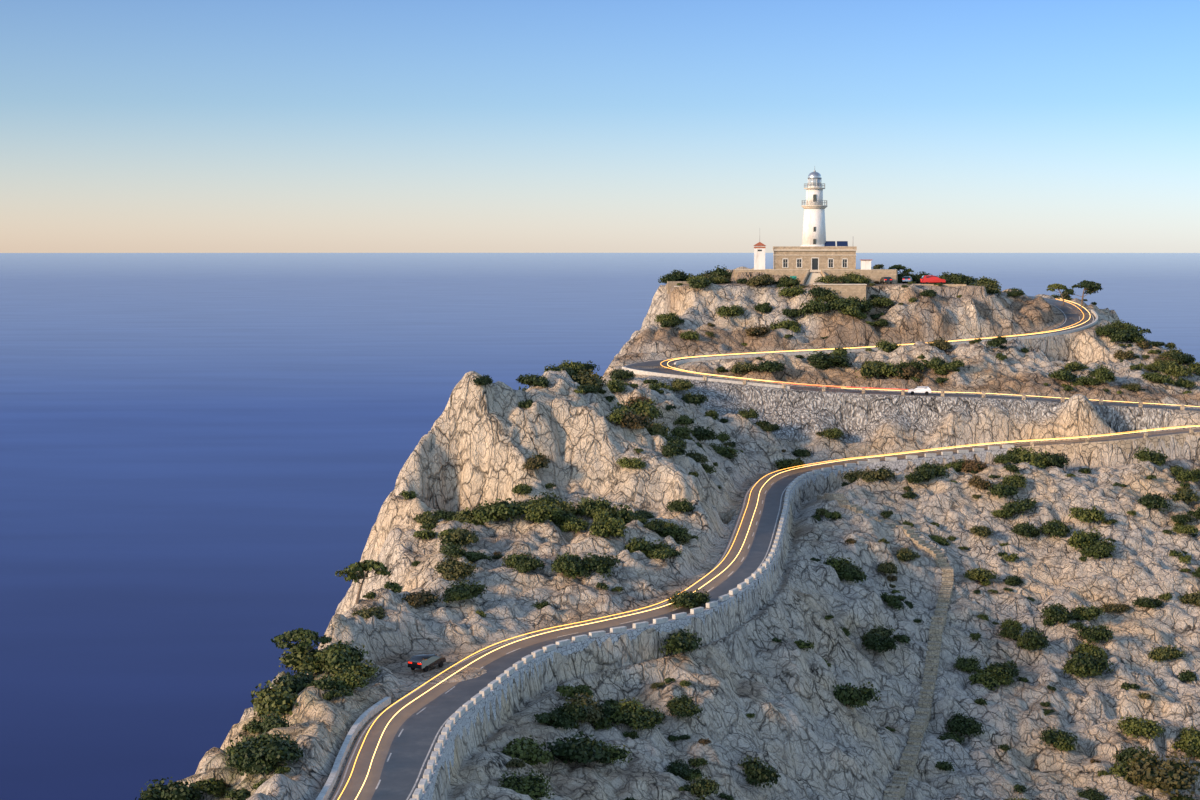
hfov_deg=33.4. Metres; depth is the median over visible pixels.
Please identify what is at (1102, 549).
shrub
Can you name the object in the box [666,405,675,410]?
shrub
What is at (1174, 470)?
shrub
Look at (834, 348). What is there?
light trail
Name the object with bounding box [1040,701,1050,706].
shrub
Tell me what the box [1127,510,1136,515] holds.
shrub
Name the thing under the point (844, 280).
shrub
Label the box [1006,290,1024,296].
shrub
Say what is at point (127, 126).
sky
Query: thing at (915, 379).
shrub
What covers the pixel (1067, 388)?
shrub
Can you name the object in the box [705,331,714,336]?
shrub
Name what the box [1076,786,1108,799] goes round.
shrub
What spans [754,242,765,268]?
signal tower
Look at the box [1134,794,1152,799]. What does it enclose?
shrub
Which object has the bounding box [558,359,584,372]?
shrub
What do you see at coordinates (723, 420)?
shrub
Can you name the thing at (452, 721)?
parapet blocks
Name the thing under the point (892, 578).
shrub
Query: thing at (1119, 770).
shrub
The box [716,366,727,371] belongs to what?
shrub
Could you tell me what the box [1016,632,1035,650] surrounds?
shrub
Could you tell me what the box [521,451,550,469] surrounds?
shrub
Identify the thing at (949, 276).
shrub
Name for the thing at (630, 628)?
road edge line
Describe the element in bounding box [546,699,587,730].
shrub
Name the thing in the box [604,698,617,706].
shrub
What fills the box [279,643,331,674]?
shrub
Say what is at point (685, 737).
shrub
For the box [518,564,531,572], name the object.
shrub
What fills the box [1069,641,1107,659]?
shrub
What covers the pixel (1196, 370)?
shrub
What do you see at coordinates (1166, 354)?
shrub
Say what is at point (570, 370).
shrub
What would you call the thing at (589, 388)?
shrub
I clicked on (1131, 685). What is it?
shrub
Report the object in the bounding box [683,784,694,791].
shrub
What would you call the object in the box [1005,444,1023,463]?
shrub
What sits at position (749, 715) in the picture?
shrub
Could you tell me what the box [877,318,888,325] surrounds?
shrub
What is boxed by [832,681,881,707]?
shrub
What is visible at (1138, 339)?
shrub
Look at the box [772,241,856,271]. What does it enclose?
lighthouse keepers building
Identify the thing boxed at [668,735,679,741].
shrub
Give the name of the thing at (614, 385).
shrub
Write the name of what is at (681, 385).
shrub
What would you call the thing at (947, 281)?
shrub
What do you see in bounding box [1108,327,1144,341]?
shrub
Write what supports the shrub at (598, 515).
on the terrain ground
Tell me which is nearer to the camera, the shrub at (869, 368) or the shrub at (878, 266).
the shrub at (869, 368)
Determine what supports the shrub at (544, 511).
on the terrain ground
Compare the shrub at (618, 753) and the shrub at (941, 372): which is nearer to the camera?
the shrub at (618, 753)
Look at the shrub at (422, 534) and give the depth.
256.31 m
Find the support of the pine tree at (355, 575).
on the terrain ground
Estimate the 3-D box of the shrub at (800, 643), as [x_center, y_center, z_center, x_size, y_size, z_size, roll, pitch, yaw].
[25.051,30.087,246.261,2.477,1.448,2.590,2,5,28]
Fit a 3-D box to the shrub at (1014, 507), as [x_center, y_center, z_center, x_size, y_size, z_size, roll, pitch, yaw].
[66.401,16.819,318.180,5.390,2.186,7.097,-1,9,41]
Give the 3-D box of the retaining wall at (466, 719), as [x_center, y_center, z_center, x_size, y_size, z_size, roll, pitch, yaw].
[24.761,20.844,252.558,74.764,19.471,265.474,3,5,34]
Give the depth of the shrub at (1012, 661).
273.88 m
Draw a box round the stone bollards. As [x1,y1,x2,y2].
[703,375,1193,445]
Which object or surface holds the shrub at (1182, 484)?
on the terrain ground
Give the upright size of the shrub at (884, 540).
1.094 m
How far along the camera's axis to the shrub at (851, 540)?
294.74 m
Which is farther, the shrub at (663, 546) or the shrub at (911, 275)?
the shrub at (911, 275)
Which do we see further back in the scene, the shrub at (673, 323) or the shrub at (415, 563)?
the shrub at (673, 323)
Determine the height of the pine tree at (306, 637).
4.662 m
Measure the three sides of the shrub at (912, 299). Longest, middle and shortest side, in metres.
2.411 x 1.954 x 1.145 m
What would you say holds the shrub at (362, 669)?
on the terrain ground
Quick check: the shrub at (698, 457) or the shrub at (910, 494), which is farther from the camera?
the shrub at (910, 494)
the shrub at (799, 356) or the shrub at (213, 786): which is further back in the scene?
the shrub at (799, 356)
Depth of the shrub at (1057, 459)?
332.23 m
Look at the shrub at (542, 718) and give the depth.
204.62 m
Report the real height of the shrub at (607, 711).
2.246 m
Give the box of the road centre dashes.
[375,300,1170,788]
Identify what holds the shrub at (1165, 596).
on the terrain ground
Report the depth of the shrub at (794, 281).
408.73 m
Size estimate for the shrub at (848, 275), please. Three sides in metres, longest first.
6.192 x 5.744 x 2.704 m
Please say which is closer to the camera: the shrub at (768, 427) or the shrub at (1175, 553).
the shrub at (1175, 553)
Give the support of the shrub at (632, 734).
on the terrain ground
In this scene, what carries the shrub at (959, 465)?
on the terrain ground
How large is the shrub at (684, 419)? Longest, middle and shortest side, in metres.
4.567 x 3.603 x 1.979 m
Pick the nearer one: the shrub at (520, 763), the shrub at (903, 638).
the shrub at (520, 763)
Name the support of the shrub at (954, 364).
on the terrain ground
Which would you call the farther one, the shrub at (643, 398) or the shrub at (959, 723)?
the shrub at (643, 398)
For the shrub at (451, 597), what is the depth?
231.22 m
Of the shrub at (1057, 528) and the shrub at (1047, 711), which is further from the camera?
the shrub at (1057, 528)
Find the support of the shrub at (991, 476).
on the terrain ground
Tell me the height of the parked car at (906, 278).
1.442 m
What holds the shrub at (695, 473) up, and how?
on the terrain ground
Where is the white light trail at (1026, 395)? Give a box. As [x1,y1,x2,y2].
[851,388,1198,406]
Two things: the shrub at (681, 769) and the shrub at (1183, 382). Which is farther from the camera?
the shrub at (1183, 382)
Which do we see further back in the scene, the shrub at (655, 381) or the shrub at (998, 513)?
the shrub at (655, 381)
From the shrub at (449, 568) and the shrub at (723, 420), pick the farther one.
the shrub at (723, 420)
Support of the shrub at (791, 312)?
on the terrain ground
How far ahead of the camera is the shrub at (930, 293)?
405.46 m
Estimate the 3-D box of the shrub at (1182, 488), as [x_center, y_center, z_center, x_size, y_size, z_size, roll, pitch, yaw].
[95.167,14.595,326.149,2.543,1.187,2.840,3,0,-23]
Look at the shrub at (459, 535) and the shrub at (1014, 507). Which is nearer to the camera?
the shrub at (459, 535)
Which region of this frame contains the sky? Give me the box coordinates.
[0,0,1199,252]
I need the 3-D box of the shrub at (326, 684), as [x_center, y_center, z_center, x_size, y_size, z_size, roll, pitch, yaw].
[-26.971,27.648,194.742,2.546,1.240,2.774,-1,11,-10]
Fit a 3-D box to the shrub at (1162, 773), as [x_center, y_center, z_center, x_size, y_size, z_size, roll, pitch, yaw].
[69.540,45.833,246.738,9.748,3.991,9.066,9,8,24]
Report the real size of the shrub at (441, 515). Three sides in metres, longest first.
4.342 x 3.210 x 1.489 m
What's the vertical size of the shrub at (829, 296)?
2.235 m
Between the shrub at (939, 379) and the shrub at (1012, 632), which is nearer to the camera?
the shrub at (1012, 632)
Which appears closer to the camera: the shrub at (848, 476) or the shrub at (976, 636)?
the shrub at (976, 636)
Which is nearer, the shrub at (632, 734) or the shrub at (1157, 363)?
the shrub at (632, 734)
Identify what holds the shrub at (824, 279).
on the terrain ground
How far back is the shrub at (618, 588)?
241.74 m
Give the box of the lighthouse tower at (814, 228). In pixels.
[801,170,826,245]
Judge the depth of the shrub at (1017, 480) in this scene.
323.04 m
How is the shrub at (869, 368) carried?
on the terrain ground
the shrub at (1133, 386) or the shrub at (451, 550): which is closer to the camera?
the shrub at (451, 550)
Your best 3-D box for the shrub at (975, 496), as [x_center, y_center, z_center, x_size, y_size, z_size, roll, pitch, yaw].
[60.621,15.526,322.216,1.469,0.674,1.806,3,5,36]
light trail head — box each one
[338,425,1199,799]
[355,426,1196,799]
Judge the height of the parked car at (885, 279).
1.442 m
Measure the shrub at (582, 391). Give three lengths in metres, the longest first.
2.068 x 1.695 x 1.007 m
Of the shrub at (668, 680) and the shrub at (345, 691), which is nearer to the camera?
the shrub at (345, 691)
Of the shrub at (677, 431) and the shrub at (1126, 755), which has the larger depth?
the shrub at (677, 431)
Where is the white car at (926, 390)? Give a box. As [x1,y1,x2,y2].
[908,386,930,394]
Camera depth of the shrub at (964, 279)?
424.52 m
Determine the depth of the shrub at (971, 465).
329.74 m
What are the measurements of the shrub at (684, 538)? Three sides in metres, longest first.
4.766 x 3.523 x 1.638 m
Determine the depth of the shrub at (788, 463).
342.15 m
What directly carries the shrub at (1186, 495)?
on the terrain ground
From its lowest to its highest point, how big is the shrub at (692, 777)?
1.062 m
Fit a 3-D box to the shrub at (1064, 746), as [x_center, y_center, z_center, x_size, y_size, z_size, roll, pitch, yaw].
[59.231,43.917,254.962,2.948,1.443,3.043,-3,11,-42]
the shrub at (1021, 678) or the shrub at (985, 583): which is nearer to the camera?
the shrub at (1021, 678)
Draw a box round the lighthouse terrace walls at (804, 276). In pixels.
[667,260,966,300]
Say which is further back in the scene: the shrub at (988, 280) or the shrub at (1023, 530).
the shrub at (988, 280)
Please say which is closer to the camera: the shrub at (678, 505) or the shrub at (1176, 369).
the shrub at (678, 505)
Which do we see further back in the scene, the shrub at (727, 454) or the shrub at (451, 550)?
the shrub at (727, 454)
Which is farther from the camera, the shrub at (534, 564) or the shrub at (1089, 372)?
the shrub at (1089, 372)
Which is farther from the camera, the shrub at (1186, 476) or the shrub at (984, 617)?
the shrub at (1186, 476)
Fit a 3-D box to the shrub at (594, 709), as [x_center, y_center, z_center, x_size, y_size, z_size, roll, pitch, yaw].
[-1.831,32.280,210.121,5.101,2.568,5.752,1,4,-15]
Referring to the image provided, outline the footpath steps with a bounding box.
[817,493,953,799]
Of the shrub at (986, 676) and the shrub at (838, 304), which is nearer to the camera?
the shrub at (986, 676)
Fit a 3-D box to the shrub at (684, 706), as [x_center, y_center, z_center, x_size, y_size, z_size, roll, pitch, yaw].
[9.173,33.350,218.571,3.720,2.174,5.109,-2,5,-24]
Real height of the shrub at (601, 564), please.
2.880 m
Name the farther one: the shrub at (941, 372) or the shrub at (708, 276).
the shrub at (708, 276)
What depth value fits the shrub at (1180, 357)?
389.00 m
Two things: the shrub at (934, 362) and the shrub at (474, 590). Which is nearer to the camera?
the shrub at (474, 590)
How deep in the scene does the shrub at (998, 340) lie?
382.78 m
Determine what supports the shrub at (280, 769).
on the terrain ground
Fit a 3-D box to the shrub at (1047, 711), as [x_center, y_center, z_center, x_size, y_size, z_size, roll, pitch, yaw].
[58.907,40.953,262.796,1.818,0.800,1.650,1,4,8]
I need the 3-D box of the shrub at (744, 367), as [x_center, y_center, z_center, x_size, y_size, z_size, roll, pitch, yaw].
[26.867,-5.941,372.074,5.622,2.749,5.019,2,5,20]
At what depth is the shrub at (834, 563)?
283.33 m
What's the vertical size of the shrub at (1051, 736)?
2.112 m
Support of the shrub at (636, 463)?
on the terrain ground
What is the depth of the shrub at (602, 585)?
241.13 m
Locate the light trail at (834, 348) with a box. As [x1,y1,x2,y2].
[660,299,1083,386]
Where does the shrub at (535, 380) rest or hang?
on the terrain ground
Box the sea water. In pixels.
[0,253,1199,799]
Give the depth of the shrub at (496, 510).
260.34 m
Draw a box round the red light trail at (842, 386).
[774,381,907,389]
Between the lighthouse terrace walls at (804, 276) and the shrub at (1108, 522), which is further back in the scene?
the lighthouse terrace walls at (804, 276)
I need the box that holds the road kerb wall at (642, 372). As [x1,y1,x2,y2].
[622,309,1097,388]
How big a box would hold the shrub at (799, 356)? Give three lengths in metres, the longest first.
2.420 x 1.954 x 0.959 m
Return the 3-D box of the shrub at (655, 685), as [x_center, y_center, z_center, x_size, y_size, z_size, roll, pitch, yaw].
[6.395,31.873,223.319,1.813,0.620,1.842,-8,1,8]
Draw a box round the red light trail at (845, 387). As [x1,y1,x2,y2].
[776,382,899,389]
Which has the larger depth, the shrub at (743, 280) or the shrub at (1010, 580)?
the shrub at (743, 280)
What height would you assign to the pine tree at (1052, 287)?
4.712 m
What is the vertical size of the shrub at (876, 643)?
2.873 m
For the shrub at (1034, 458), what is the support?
on the terrain ground
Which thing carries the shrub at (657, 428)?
on the terrain ground
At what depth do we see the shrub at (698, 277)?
412.21 m
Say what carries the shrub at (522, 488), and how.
on the terrain ground
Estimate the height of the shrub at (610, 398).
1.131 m
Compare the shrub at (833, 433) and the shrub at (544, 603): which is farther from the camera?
the shrub at (833, 433)
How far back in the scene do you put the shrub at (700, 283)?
406.15 m
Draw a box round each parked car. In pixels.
[880,277,891,283]
[902,276,911,282]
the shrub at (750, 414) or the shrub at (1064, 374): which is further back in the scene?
the shrub at (1064, 374)
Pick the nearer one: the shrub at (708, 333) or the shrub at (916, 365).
the shrub at (916, 365)
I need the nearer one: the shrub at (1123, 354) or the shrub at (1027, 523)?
the shrub at (1027, 523)
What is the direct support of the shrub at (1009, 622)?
on the terrain ground
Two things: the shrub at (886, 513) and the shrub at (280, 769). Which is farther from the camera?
the shrub at (886, 513)
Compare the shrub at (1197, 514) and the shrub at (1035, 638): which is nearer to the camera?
the shrub at (1035, 638)
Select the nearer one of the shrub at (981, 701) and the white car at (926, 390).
the shrub at (981, 701)
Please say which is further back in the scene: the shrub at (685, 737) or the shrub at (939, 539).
the shrub at (939, 539)
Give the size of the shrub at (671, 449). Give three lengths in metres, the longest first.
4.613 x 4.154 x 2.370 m
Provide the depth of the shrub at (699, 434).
328.53 m
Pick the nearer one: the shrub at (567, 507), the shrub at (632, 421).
the shrub at (567, 507)
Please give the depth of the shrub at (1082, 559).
305.21 m
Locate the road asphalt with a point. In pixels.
(408, 750)
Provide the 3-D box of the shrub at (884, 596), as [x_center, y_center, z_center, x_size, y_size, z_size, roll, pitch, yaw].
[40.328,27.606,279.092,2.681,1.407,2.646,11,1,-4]
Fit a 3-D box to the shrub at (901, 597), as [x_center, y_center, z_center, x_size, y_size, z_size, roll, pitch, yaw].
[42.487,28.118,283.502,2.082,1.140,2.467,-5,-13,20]
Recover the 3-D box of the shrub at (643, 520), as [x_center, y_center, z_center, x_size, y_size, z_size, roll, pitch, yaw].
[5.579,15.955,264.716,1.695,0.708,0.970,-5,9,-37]
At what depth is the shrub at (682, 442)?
297.75 m
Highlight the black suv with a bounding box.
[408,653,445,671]
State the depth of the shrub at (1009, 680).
267.50 m
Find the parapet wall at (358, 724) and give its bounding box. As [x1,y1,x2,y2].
[316,697,390,799]
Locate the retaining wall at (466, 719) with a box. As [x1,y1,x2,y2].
[420,431,1199,799]
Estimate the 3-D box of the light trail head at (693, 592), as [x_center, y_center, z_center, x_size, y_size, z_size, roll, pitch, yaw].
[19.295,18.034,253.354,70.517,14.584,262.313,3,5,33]
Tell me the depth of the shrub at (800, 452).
348.51 m
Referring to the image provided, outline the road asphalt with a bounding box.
[330,296,1199,799]
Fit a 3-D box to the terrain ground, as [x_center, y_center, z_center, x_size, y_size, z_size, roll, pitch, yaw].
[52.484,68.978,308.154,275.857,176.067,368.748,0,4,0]
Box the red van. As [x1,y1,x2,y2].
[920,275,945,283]
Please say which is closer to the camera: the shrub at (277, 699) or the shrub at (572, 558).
the shrub at (277, 699)
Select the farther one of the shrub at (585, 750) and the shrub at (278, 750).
the shrub at (585, 750)
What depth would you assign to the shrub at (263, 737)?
174.17 m
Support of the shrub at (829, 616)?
on the terrain ground
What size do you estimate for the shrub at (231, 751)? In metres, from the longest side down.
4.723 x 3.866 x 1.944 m
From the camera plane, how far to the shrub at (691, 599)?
238.19 m
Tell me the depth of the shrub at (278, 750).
168.19 m
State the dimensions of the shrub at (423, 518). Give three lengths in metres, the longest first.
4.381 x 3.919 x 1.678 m
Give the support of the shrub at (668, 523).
on the terrain ground
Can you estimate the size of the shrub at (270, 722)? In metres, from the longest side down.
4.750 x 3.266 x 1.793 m
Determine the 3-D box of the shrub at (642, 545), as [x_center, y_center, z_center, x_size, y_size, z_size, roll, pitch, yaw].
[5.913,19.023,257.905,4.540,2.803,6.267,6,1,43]
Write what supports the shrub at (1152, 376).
on the terrain ground
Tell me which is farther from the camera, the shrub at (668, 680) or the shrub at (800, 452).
the shrub at (800, 452)
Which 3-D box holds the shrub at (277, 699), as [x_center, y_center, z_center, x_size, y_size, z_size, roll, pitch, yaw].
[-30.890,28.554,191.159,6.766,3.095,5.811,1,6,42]
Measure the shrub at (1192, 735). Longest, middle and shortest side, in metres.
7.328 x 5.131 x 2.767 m
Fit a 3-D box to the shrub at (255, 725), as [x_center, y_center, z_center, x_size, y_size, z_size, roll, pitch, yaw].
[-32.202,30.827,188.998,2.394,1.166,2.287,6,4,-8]
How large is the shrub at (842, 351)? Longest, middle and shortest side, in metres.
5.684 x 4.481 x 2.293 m
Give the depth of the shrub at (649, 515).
270.98 m
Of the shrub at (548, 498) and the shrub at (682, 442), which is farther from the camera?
the shrub at (682, 442)
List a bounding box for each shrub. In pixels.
[135,777,203,799]
[191,778,228,796]
[222,741,268,760]
[225,744,285,776]
[225,787,250,799]
[227,731,294,761]
[233,735,302,765]
[242,723,255,732]
[246,719,267,732]
[250,680,298,719]
[252,778,265,789]
[258,712,292,731]
[273,669,315,693]
[273,765,290,774]
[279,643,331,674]
[301,683,310,689]
[311,640,371,671]
[311,677,335,690]
[316,670,368,690]
[322,689,342,699]
[324,654,380,681]
[337,685,352,696]
[352,605,385,618]
[362,591,375,598]
[384,580,401,592]
[399,490,417,499]
[400,589,442,608]
[411,560,421,566]
[412,513,438,524]
[413,529,437,539]
[419,521,437,529]
[431,508,459,519]
[434,555,477,580]
[436,527,478,545]
[437,528,455,536]
[439,542,468,557]
[442,588,471,602]
[444,579,486,600]
[447,516,490,525]
[450,531,478,546]
[455,507,482,524]
[466,551,493,561]
[469,498,523,522]
[470,374,492,385]
[475,610,486,616]
[491,554,503,558]
[493,735,552,765]
[498,769,554,799]
[502,552,531,567]
[506,757,525,768]
[509,500,529,506]
[511,483,532,494]
[512,555,545,571]
[515,373,550,387]
[518,398,532,407]
[518,500,564,520]
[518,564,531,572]
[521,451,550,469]
[528,492,568,506]
[529,517,544,523]
[532,600,549,609]
[534,713,557,723]
[544,364,578,376]
[544,731,611,764]
[545,483,555,488]
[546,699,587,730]
[549,499,576,521]
[550,512,577,524]
[551,551,578,571]
[551,552,590,578]
[556,684,582,701]
[557,516,589,532]
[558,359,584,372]
[568,692,604,723]
[570,368,606,386]
[571,360,599,371]
[573,389,584,393]
[573,684,593,696]
[576,384,599,393]
[576,496,610,516]
[577,499,616,516]
[577,552,619,577]
[579,702,613,724]
[589,517,628,537]
[592,504,637,522]
[592,717,611,729]
[592,740,632,763]
[593,508,612,523]
[596,581,608,589]
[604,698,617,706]
[605,395,615,402]
[606,378,626,392]
[606,406,635,423]
[606,696,646,725]
[608,368,635,379]
[610,399,661,420]
[611,586,623,591]
[615,411,653,429]
[616,457,646,469]
[617,704,662,730]
[622,729,638,738]
[624,537,663,558]
[625,511,648,522]
[626,393,652,404]
[633,448,643,452]
[634,509,654,518]
[637,518,646,522]
[643,518,663,531]
[645,422,670,436]
[648,382,659,390]
[649,379,658,383]
[649,547,683,558]
[650,682,664,688]
[654,311,679,323]
[656,519,677,527]
[656,524,687,536]
[656,542,670,549]
[657,381,672,390]
[657,628,701,654]
[658,269,685,283]
[658,524,691,538]
[660,320,680,327]
[660,441,686,456]
[663,759,693,777]
[664,434,686,448]
[664,677,675,683]
[665,692,703,718]
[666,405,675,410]
[666,498,694,512]
[666,589,710,608]
[667,270,691,280]
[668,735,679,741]
[670,424,693,438]
[671,378,694,391]
[673,414,697,424]
[673,533,692,543]
[679,331,699,339]
[679,680,691,686]
[679,734,691,739]
[681,392,708,405]
[682,770,702,780]
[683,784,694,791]
[685,449,708,463]
[687,275,709,282]
[687,278,712,288]
[688,471,698,476]
[688,757,707,767]
[688,775,720,798]
[689,768,703,775]
[690,425,716,441]
[698,738,711,745]
[699,265,730,278]
[699,462,716,474]
[703,273,731,283]
[704,409,719,420]
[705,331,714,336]
[706,443,739,456]
[711,276,729,283]
[714,431,731,441]
[715,304,744,317]
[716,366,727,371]
[718,792,733,799]
[720,418,727,422]
[720,451,733,458]
[729,361,758,373]
[736,277,747,283]
[737,408,758,418]
[738,755,780,787]
[745,274,775,285]
[745,324,770,335]
[746,712,754,717]
[754,302,772,312]
[755,420,770,425]
[757,360,784,371]
[760,423,779,431]
[768,319,801,332]
[772,637,781,641]
[774,458,804,469]
[777,274,801,285]
[778,285,806,296]
[781,307,803,316]
[792,448,811,457]
[794,354,805,358]
[794,639,814,650]
[798,297,829,315]
[807,350,852,367]
[808,285,831,299]
[808,361,829,368]
[811,514,820,520]
[814,274,839,283]
[815,508,829,515]
[816,292,840,300]
[821,427,843,438]
[821,556,854,572]
[824,511,841,519]
[825,276,851,283]
[825,614,833,618]
[826,297,868,310]
[827,276,844,283]
[830,347,850,356]
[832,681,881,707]
[837,561,867,582]
[838,304,867,314]
[839,271,853,282]
[840,627,849,635]
[841,469,865,482]
[844,538,856,543]
[845,296,873,312]
[849,273,871,284]
[851,312,866,318]
[855,360,885,378]
[857,465,896,481]
[859,624,898,646]
[861,632,897,652]
[867,295,894,307]
[870,313,880,318]
[870,322,879,325]
[873,362,899,376]
[874,264,883,268]
[875,339,899,351]
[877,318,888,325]
[877,538,889,544]
[877,560,897,573]
[880,510,892,517]
[880,592,896,601]
[886,575,896,580]
[886,598,903,609]
[890,365,924,379]
[893,634,910,643]
[895,595,906,600]
[896,359,924,370]
[896,547,920,561]
[898,272,916,282]
[901,490,916,498]
[902,520,913,526]
[903,600,914,608]
[904,468,936,482]
[908,297,917,301]
[910,376,919,381]
[913,462,949,478]
[914,271,932,282]
[919,289,937,296]
[924,356,945,368]
[927,337,952,349]
[928,276,948,283]
[928,535,950,545]
[933,369,947,374]
[934,377,948,382]
[935,761,954,770]
[937,271,964,283]
[937,730,964,742]
[939,358,964,370]
[940,461,960,471]
[945,712,984,738]
[947,535,956,540]
[951,273,977,284]
[951,459,965,470]
[953,655,980,673]
[961,458,987,472]
[963,567,998,581]
[967,281,991,294]
[968,475,992,489]
[968,664,1012,689]
[969,524,993,536]
[969,632,981,640]
[971,494,981,498]
[974,282,1000,294]
[974,697,986,704]
[976,614,988,620]
[977,276,1001,289]
[980,580,990,585]
[985,334,1007,346]
[987,474,1000,478]
[987,481,1017,498]
[989,662,1019,678]
[991,510,1012,517]
[992,453,1017,463]
[995,354,1006,360]
[995,674,1013,684]
[998,624,1021,639]
[998,743,1010,751]
[999,618,1022,630]
[1000,498,1037,514]
[1000,660,1016,667]
[1001,472,1027,487]
[1001,552,1019,561]
[1002,575,1023,585]
[1003,463,1020,472]
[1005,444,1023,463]
[1005,797,1028,799]
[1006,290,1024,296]
[1009,523,1040,537]
[1013,521,1033,529]
[1013,783,1026,792]
[1014,447,1049,468]
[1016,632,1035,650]
[1018,676,1028,681]
[1020,627,1050,650]
[1039,519,1072,537]
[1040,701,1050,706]
[1040,726,1077,745]
[1041,452,1070,467]
[1041,603,1074,623]
[1042,616,1054,625]
[1043,709,1054,715]
[1047,685,1055,690]
[1048,369,1079,380]
[1053,739,1075,751]
[1061,361,1088,370]
[1062,385,1073,390]
[1062,656,1102,677]
[1066,652,1113,677]
[1067,528,1105,549]
[1068,505,1106,523]
[1069,375,1100,384]
[1069,622,1083,629]
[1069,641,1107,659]
[1070,604,1104,620]
[1076,624,1114,642]
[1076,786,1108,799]
[1077,538,1116,559]
[1079,467,1091,473]
[1079,556,1085,561]
[1087,367,1112,375]
[1090,758,1100,762]
[1094,324,1113,335]
[1094,365,1116,382]
[1097,769,1109,776]
[1100,602,1130,612]
[1102,519,1111,524]
[1108,319,1135,331]
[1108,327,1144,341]
[1109,759,1142,785]
[1112,746,1156,763]
[1113,350,1134,359]
[1113,482,1126,486]
[1117,714,1165,738]
[1120,383,1141,391]
[1120,682,1139,689]
[1124,750,1199,795]
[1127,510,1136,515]
[1129,364,1141,369]
[1131,336,1145,342]
[1132,447,1167,465]
[1132,596,1165,607]
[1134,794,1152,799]
[1136,340,1149,347]
[1137,492,1170,511]
[1138,692,1150,698]
[1140,371,1175,386]
[1141,363,1159,370]
[1145,475,1156,479]
[1147,645,1187,661]
[1149,341,1159,346]
[1150,359,1175,369]
[1153,355,1182,363]
[1157,363,1170,374]
[1158,347,1181,357]
[1158,592,1172,599]
[1164,342,1176,348]
[1165,360,1193,376]
[1168,488,1199,503]
[1169,352,1194,362]
[1169,550,1183,557]
[1170,465,1184,476]
[1170,512,1194,523]
[1170,792,1197,799]
[1171,524,1198,533]
[1171,725,1199,752]
[1175,377,1195,387]
[1175,468,1199,482]
[1176,486,1192,491]
[1177,669,1197,681]
[1178,555,1191,563]
[1178,591,1199,605]
[1179,482,1189,486]
[1179,568,1191,571]
[1182,740,1199,758]
[1187,361,1199,370]
[1192,367,1199,375]
[1192,507,1199,520]
[1192,571,1199,577]
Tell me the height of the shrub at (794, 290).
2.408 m
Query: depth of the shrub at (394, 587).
229.70 m
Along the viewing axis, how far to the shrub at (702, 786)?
201.69 m
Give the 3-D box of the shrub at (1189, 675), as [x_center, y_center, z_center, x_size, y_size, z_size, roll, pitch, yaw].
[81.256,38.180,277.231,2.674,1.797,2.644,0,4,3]
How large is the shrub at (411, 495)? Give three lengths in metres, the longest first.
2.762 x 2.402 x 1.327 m
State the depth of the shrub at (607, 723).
209.93 m
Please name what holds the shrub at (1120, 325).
on the terrain ground
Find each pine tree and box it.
[270,628,331,651]
[335,559,392,603]
[888,264,913,273]
[1046,283,1074,304]
[1062,280,1102,308]
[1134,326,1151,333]
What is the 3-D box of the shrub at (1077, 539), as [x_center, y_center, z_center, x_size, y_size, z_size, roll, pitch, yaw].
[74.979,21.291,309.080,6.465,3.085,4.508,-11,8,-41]
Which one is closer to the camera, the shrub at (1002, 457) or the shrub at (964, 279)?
the shrub at (1002, 457)
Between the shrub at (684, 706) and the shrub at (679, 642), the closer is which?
the shrub at (684, 706)
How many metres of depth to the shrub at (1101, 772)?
249.86 m
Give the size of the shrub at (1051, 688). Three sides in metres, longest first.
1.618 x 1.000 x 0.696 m
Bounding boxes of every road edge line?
[333,305,1181,799]
[406,296,1193,799]
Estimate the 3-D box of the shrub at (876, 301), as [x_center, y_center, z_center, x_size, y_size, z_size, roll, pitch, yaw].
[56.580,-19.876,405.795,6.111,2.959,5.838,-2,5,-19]
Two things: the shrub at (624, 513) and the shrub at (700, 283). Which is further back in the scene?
the shrub at (700, 283)
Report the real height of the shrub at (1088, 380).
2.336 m
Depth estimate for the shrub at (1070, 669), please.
272.38 m
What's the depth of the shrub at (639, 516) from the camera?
265.05 m
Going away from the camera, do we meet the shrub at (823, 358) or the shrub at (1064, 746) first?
the shrub at (1064, 746)
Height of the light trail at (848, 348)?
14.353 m
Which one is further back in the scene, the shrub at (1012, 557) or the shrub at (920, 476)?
the shrub at (920, 476)
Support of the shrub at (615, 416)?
on the terrain ground
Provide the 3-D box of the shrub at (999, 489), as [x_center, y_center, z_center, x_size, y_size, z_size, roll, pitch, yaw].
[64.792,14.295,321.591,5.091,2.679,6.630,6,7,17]
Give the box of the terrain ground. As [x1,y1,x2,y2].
[173,267,1199,799]
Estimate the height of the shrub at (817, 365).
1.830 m
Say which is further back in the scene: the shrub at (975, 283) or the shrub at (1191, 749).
the shrub at (975, 283)
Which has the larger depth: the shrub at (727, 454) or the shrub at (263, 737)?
the shrub at (727, 454)
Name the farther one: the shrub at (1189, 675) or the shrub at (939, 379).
the shrub at (939, 379)
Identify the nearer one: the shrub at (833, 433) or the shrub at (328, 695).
the shrub at (328, 695)
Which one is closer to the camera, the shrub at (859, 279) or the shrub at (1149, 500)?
the shrub at (1149, 500)
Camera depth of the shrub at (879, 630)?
270.89 m
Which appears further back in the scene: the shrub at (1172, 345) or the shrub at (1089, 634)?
the shrub at (1172, 345)
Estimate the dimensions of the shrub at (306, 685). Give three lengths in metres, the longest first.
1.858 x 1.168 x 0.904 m
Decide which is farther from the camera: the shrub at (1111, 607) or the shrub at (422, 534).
the shrub at (1111, 607)
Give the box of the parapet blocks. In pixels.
[409,445,1013,799]
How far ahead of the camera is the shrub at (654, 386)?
346.55 m
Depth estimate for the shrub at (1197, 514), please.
316.90 m
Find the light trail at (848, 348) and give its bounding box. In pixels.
[667,300,1089,386]

